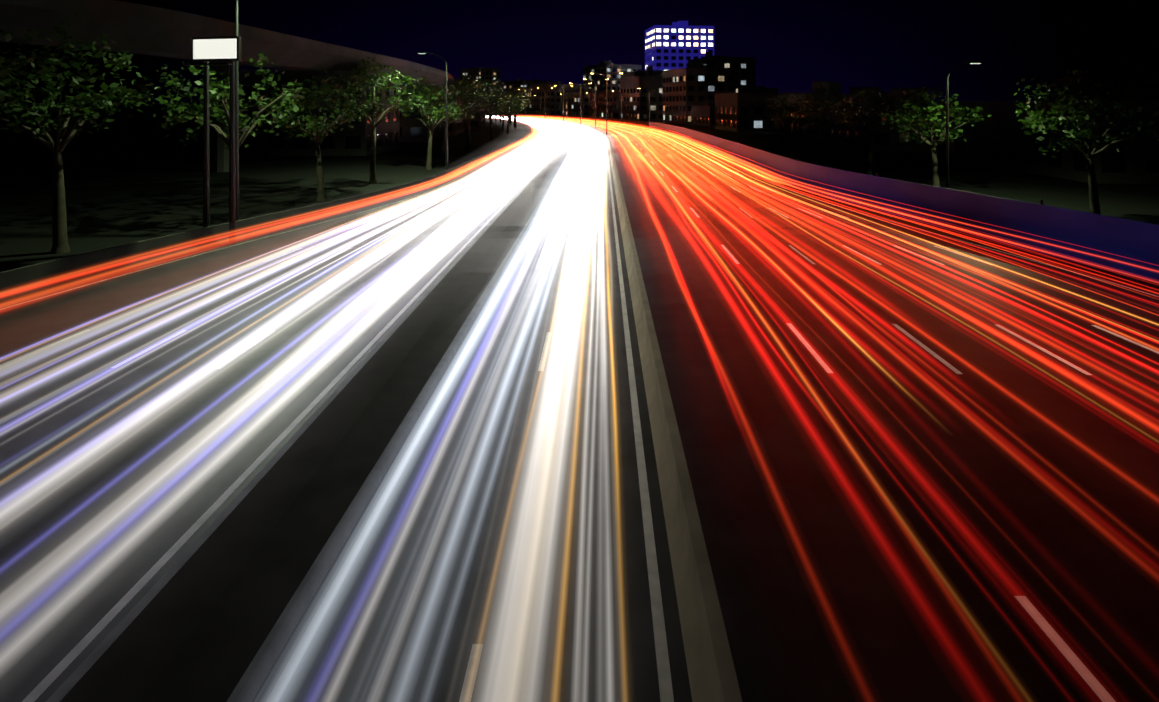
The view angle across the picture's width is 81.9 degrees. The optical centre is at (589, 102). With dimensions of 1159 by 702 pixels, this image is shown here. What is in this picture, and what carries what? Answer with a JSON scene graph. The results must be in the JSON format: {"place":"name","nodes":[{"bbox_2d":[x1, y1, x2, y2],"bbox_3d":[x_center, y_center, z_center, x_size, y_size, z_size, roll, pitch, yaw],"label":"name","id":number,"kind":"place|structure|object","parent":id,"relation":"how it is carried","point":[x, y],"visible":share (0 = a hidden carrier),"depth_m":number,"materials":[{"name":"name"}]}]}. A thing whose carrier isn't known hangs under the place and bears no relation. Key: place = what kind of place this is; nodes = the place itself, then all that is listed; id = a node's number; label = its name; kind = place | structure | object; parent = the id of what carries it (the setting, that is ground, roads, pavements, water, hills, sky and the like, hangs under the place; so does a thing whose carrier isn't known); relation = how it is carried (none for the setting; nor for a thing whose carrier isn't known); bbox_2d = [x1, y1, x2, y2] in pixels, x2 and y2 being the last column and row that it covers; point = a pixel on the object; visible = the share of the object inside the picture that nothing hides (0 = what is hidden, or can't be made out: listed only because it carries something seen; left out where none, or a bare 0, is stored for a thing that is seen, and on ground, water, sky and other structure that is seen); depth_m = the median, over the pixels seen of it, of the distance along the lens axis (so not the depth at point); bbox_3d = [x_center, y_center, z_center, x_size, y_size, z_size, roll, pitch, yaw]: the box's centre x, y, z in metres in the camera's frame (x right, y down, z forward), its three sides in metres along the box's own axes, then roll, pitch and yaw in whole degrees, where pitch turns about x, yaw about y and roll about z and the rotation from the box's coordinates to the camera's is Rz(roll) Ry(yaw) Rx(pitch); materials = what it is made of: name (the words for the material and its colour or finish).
{"place":"outdoors","nodes":[
{"label":"outdoors","id":0,"kind":"place"},
{"bbox_2d":[0,0,453,91],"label":"viaduct deck","id":1,"kind":"structure","parent":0,"point":[135,28],"depth_m":55.72,"materials":[{"name":"concrete"}]},
{"bbox_2d":[485,119,529,133],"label":"pavement","id":2,"kind":"structure","parent":0,"point":[528,130],"depth_m":200.12,"materials":[{"name":"grey concrete"}]},
{"bbox_2d":[235,0,238,220],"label":"pole","id":3,"kind":"object","parent":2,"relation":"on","point":[236,124],"visible":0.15,"depth_m":36.08,"materials":[{"name":"grey metal"}]},
{"bbox_2d":[0,117,1158,701],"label":"road asphalt","id":4,"kind":"structure","parent":0,"point":[888,511],"depth_m":13.96,"materials":[{"name":"black asphalt"}]},
{"bbox_2d":[0,131,532,309],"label":"edge line","id":5,"kind":"object","parent":4,"relation":"on","point":[187,257],"depth_m":29.23,"materials":[{"name":"paint"}]},
{"bbox_2d":[0,130,540,366],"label":"lane line","id":6,"kind":"object","parent":4,"relation":"on","point":[20,357],"depth_m":19.87,"materials":[{"name":"paint"}]},
{"bbox_2d":[22,121,564,701],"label":"edge line","id":7,"kind":"object","parent":4,"relation":"on","point":[100,625],"depth_m":11.29,"materials":[{"name":"paint"}]},
{"bbox_2d":[46,119,566,701],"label":"island kerb","id":8,"kind":"structure","parent":4,"relation":"on","point":[78,673],"depth_m":11.08,"materials":[{"name":"grey concrete"}]},
{"bbox_2d":[60,118,576,701],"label":"island top","id":9,"kind":"structure","parent":8,"relation":"on","point":[200,626],"depth_m":10.99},
{"bbox_2d":[111,155,521,367],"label":"lane line","id":10,"kind":"object","parent":4,"relation":"on","point":[142,352],"depth_m":19.79,"materials":[{"name":"paint"}]},
{"bbox_2d":[216,174,502,368],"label":"lane line","id":11,"kind":"object","parent":4,"relation":"on","point":[243,351],"depth_m":19.63,"materials":[{"name":"paint"}]},
{"bbox_2d":[227,121,577,701],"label":"island kerb","id":12,"kind":"structure","parent":4,"relation":"on","point":[249,684],"depth_m":11.08,"materials":[{"name":"grey concrete"}]},
{"bbox_2d":[266,132,579,701],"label":"edge line","id":13,"kind":"object","parent":4,"relation":"on","point":[279,688],"depth_m":11.29,"materials":[{"name":"paint"}]},
{"bbox_2d":[459,122,592,701],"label":"lane line","id":14,"kind":"object","parent":4,"relation":"on","point":[470,676],"depth_m":8.56,"materials":[{"name":"paint"}]},
{"bbox_2d":[554,85,570,121],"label":"median lamp","id":15,"kind":"object","parent":4,"relation":"on","point":[563,101],"visible":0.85,"depth_m":225.13,"materials":[{"name":"grey metal"}]},
{"bbox_2d":[576,83,585,124],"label":"median lamp","id":16,"kind":"object","parent":4,"relation":"on","point":[580,103],"visible":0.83,"depth_m":193.66,"materials":[{"name":"grey metal"}]},
{"bbox_2d":[494,117,673,701],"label":"edge line","id":17,"kind":"object","parent":4,"relation":"on","point":[664,677],"depth_m":11.29,"materials":[{"name":"paint"}]},
{"bbox_2d":[589,79,601,128],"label":"median lamp","id":18,"kind":"object","parent":4,"relation":"on","point":[595,103],"visible":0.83,"depth_m":161.80,"materials":[{"name":"grey metal"}]},
{"bbox_2d":[591,72,622,134],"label":"median lamp","id":19,"kind":"object","parent":4,"relation":"on","point":[606,97],"visible":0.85,"depth_m":129.76,"materials":[{"name":"metal"}]},
{"bbox_2d":[485,115,742,701],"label":"strip","id":20,"kind":"object","parent":4,"relation":"on","point":[711,669],"depth_m":10.60,"materials":[{"name":"concrete"}]},
{"bbox_2d":[540,118,992,264],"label":"lane line","id":21,"kind":"object","parent":4,"relation":"on","point":[935,246],"depth_m":32.40,"materials":[{"name":"paint"}]},
{"bbox_2d":[596,125,962,373],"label":"lane line","id":22,"kind":"object","parent":4,"relation":"on","point":[946,363],"depth_m":19.96,"materials":[{"name":"paint"}]},
{"bbox_2d":[559,120,1091,374],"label":"lane line","id":23,"kind":"object","parent":4,"relation":"on","point":[1049,353],"depth_m":19.96,"materials":[{"name":"paint"}]},
{"bbox_2d":[527,117,1158,296],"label":"edge line","id":24,"kind":"object","parent":4,"relation":"on","point":[968,242],"depth_m":32.18,"materials":[{"name":"paint"}]},
{"bbox_2d":[620,134,1115,701],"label":"lane line","id":25,"kind":"object","parent":4,"relation":"on","point":[1086,674],"depth_m":8.98,"materials":[{"name":"paint"}]},
{"bbox_2d":[613,126,1158,353],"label":"lane line","id":26,"kind":"object","parent":4,"relation":"on","point":[1134,342],"depth_m":21.01,"materials":[{"name":"paint"}]},
{"bbox_2d":[0,104,1158,303],"bbox_3d":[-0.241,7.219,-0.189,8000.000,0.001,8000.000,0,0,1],"label":"ground","id":27,"kind":"structure","parent":0,"point":[135,178],"depth_m":63.86,"materials":[{"name":"black"}]},
{"bbox_2d":[0,64,19,128],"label":"tree","id":28,"kind":"object","parent":27,"relation":"on","point":[3,73],"visible":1,"depth_m":28.53,"materials":[{"name":"green plant"}]},
{"bbox_2d":[0,15,167,253],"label":"tree","id":29,"kind":"object","parent":27,"relation":"on","point":[56,147],"visible":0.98,"depth_m":31.96,"materials":[{"name":"green plant"}]},
{"bbox_2d":[183,36,240,243],"bbox_3d":[-19.038,1.929,33.764,2.840,10.580,1.106,0,0,13],"label":"billboard","id":30,"kind":"object","parent":27,"relation":"on","point":[205,50],"visible":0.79,"depth_m":33.91},
{"bbox_2d":[202,61,244,171],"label":"viaduct pier","id":31,"kind":"structure","parent":27,"relation":"on","point":[220,158],"depth_m":69.64,"materials":[{"name":"concrete"}]},
{"bbox_2d":[145,52,313,222],"bbox_3d":[-21.345,2.061,40.250,9.289,10.317,8.189,0,0,1],"label":"tree","id":32,"kind":"object","parent":27,"relation":"on","point":[282,101],"visible":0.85,"depth_m":39.52,"materials":[{"name":"green plant"}]},
{"bbox_2d":[0,117,531,301],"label":"trail","id":33,"kind":"object","parent":27,"relation":"on","point":[26,280],"depth_m":32.20,"materials":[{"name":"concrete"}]},
{"bbox_2d":[259,69,363,200],"bbox_3d":[-20.432,2.357,49.564,7.025,9.725,7.312,0,0,34],"label":"tree","id":34,"kind":"object","parent":27,"relation":"on","point":[312,126],"visible":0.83,"depth_m":49.22,"materials":[{"name":"green plant"}]},
{"bbox_2d":[239,69,399,155],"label":"building","id":35,"kind":"structure","parent":27,"relation":"on","point":[347,140],"depth_m":90.62,"materials":[{"name":"grey"}]},
{"bbox_2d":[325,57,421,183],"bbox_3d":[-19.126,1.594,59.754,8.460,11.251,9.070,0,0,26],"label":"tree","id":36,"kind":"object","parent":27,"relation":"on","point":[367,108],"visible":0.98,"depth_m":59.55,"materials":[{"name":"green plant"}]},
{"bbox_2d":[412,84,427,91],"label":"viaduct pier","id":37,"kind":"structure","parent":27,"relation":"on","point":[419,87],"depth_m":155.02,"materials":[{"name":"concrete"}]},
{"bbox_2d":[400,86,445,141],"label":"building","id":38,"kind":"structure","parent":27,"relation":"on","point":[412,129],"depth_m":121.76,"materials":[{"name":"grey"}]},
{"bbox_2d":[399,76,461,169],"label":"tree","id":39,"kind":"object","parent":27,"relation":"on","point":[414,97],"visible":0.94,"depth_m":71.99,"materials":[{"name":"green plant"}]},
{"bbox_2d":[417,52,447,170],"bbox_3d":[-15.059,1.119,64.086,3.041,12.082,0.380,0,0,1],"label":"street lamp","id":40,"kind":"object","parent":27,"relation":"on","point":[446,163],"visible":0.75,"depth_m":64.00,"materials":[{"name":"grey metal"}]},
{"bbox_2d":[414,89,477,158],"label":"tree","id":41,"kind":"object","parent":27,"relation":"on","point":[463,109],"visible":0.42,"depth_m":87.00,"materials":[{"name":"green plant"}]},
{"bbox_2d":[432,88,463,135],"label":"building","id":42,"kind":"structure","parent":27,"relation":"on","point":[456,128],"depth_m":152.48,"materials":[{"name":"grey"}]},
{"bbox_2d":[431,81,480,129],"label":"building","id":43,"kind":"structure","parent":27,"relation":"on","point":[475,122],"depth_m":175.93,"materials":[{"name":"grey"}]},
{"bbox_2d":[445,75,496,151],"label":"tree","id":44,"kind":"object","parent":27,"relation":"on","point":[472,88],"visible":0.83,"depth_m":98.11,"materials":[{"name":"green plant"}]},
{"bbox_2d":[460,67,499,89],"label":"building","id":45,"kind":"structure","parent":27,"relation":"on","point":[488,73],"depth_m":499.66,"materials":[{"name":"grey"}]},
{"bbox_2d":[481,89,484,125],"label":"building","id":46,"kind":"structure","parent":27,"relation":"on","point":[482,118],"depth_m":207.66,"materials":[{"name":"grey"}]},
{"bbox_2d":[462,75,517,144],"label":"tree","id":47,"kind":"object","parent":27,"relation":"on","point":[504,99],"visible":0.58,"depth_m":113.91,"materials":[{"name":"green plant"}]},
{"bbox_2d":[487,91,501,125],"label":"tree","id":48,"kind":"object","parent":27,"relation":"on","point":[492,96],"visible":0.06,"depth_m":208.90,"materials":[{"name":"green plant"}]},
{"bbox_2d":[484,89,523,135],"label":"tree","id":49,"kind":"object","parent":27,"relation":"on","point":[502,131],"visible":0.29,"depth_m":145.72,"materials":[{"name":"green plant"}]},
{"bbox_2d":[491,92,523,139],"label":"tree","id":50,"kind":"object","parent":27,"relation":"on","point":[515,108],"visible":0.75,"depth_m":131.23,"materials":[{"name":"green plant"}]},
{"bbox_2d":[500,89,530,130],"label":"tree","id":51,"kind":"object","parent":27,"relation":"on","point":[522,106],"visible":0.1,"depth_m":170.66,"materials":[{"name":"green plant"}]},
{"bbox_2d":[502,87,531,132],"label":"tree","id":52,"kind":"object","parent":27,"relation":"on","point":[525,100],"visible":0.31,"depth_m":159.47,"materials":[{"name":"green plant"}]},
{"bbox_2d":[509,90,525,128],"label":"tree","id":53,"kind":"object","parent":27,"relation":"on","point":[509,107],"visible":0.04,"depth_m":186.19,"materials":[{"name":"green plant"}]},
{"bbox_2d":[501,78,548,89],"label":"building","id":54,"kind":"structure","parent":27,"relation":"on","point":[517,82],"depth_m":480.97,"materials":[{"name":"grey"}]},
{"bbox_2d":[511,83,541,114],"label":"building","id":55,"kind":"structure","parent":27,"relation":"on","point":[528,110],"depth_m":399.60,"materials":[{"name":"grey"}]},
{"bbox_2d":[531,81,588,115],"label":"building","id":56,"kind":"structure","parent":27,"relation":"on","point":[551,100],"depth_m":363.15,"materials":[{"name":"brown"}]},
{"bbox_2d":[562,88,593,117],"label":"building","id":57,"kind":"structure","parent":27,"relation":"on","point":[571,104],"depth_m":337.01,"materials":[{"name":"brown"}]},
{"bbox_2d":[590,92,619,118],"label":"building","id":58,"kind":"structure","parent":27,"relation":"on","point":[613,105],"depth_m":299.58,"materials":[{"name":"brown"}]},
{"bbox_2d":[583,60,641,91],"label":"building","id":59,"kind":"structure","parent":27,"relation":"on","point":[606,68],"depth_m":379.37,"materials":[{"name":"grey"}]},
{"bbox_2d":[620,70,661,120],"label":"building","id":60,"kind":"structure","parent":27,"relation":"on","point":[635,103],"depth_m":261.99,"materials":[{"name":"brown"}]},
{"bbox_2d":[621,65,662,77],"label":"building","id":61,"kind":"structure","parent":27,"relation":"on","point":[646,73],"depth_m":354.60,"materials":[{"name":"grey"}]},
{"bbox_2d":[645,21,713,70],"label":"tower","id":62,"kind":"structure","parent":27,"relation":"on","point":[677,45],"depth_m":351.08,"materials":[{"name":"blue"}]},
{"bbox_2d":[662,61,735,123],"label":"building","id":63,"kind":"structure","parent":27,"relation":"on","point":[684,90],"depth_m":226.92,"materials":[{"name":"brown"}]},
{"bbox_2d":[691,100,714,126],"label":"building","id":64,"kind":"structure","parent":27,"relation":"on","point":[703,114],"depth_m":206.15,"materials":[{"name":"brown"}]},
{"bbox_2d":[688,52,755,92],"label":"building","id":65,"kind":"structure","parent":27,"relation":"on","point":[745,67],"depth_m":272.22,"materials":[{"name":"grey"}]},
{"bbox_2d":[715,86,811,131],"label":"building","id":66,"kind":"structure","parent":27,"relation":"on","point":[741,110],"depth_m":166.49,"materials":[{"name":"grey"}]},
{"bbox_2d":[761,92,813,148],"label":"tree","id":67,"kind":"object","parent":27,"relation":"on","point":[787,108],"visible":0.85,"depth_m":103.70,"materials":[{"name":"green plant"}]},
{"bbox_2d":[793,85,866,161],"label":"tree","id":68,"kind":"object","parent":27,"relation":"on","point":[816,119],"visible":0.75,"depth_m":81.65,"materials":[{"name":"green plant"}]},
{"bbox_2d":[779,81,889,137],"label":"building","id":69,"kind":"structure","parent":27,"relation":"on","point":[794,130],"depth_m":138.63,"materials":[{"name":"grey"}]},
{"bbox_2d":[830,86,916,174],"bbox_3d":[27.341,2.756,65.193,7.550,8.927,7.818,0,0,1],"label":"tree","id":70,"kind":"object","parent":27,"relation":"on","point":[886,103],"visible":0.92,"depth_m":64.76,"materials":[{"name":"green plant"}]},
{"bbox_2d":[821,88,936,151],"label":"building","id":71,"kind":"structure","parent":27,"relation":"on","point":[888,140],"depth_m":99.25,"materials":[{"name":"grey"}]},
{"bbox_2d":[877,84,991,186],"bbox_3d":[26.862,2.838,52.726,7.712,8.762,7.836,0,0,1],"label":"tree","id":72,"kind":"object","parent":27,"relation":"on","point":[895,119],"visible":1,"depth_m":52.55,"materials":[{"name":"green plant"}]},
{"bbox_2d":[945,61,981,188],"bbox_3d":[25.899,2.119,46.351,2.566,10.082,0.380,0,0,1],"label":"street light","id":73,"kind":"object","parent":27,"relation":"on","point":[947,138],"visible":0.71,"depth_m":46.30,"materials":[{"name":"grey metal"}]},
{"bbox_2d":[937,77,1158,183],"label":"building","id":74,"kind":"structure","parent":27,"relation":"on","point":[999,138],"depth_m":66.11,"materials":[{"name":"grey"}]},
{"bbox_2d":[1014,68,1158,214],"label":"tree","id":75,"kind":"object","parent":27,"relation":"on","point":[1084,134],"visible":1,"depth_m":41.07,"materials":[{"name":"green plant"}]},
{"bbox_2d":[0,0,1158,103],"label":"sky","id":76,"kind":"structure","parent":0,"point":[795,44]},
{"bbox_2d":[492,115,1158,292],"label":"curb","id":77,"kind":"structure","parent":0,"point":[1125,279],"depth_m":34.20,"materials":[{"name":"concrete"}]},
{"bbox_2d":[612,90,621,124],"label":"pavement lamp","id":78,"kind":"object","parent":77,"relation":"on","point":[621,107],"visible":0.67,"depth_m":208.24,"materials":[{"name":"grey metal"}]},
{"bbox_2d":[638,88,649,121],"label":"pavement lamp","id":79,"kind":"object","parent":77,"relation":"on","point":[649,104],"visible":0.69,"depth_m":171.41,"materials":[{"name":"grey metal"}]},
{"bbox_2d":[649,122,1158,282],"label":"sidewalk","id":80,"kind":"structure","parent":77,"relation":"on","point":[1124,246],"depth_m":34.88,"materials":[{"name":"concrete"}]}
]}

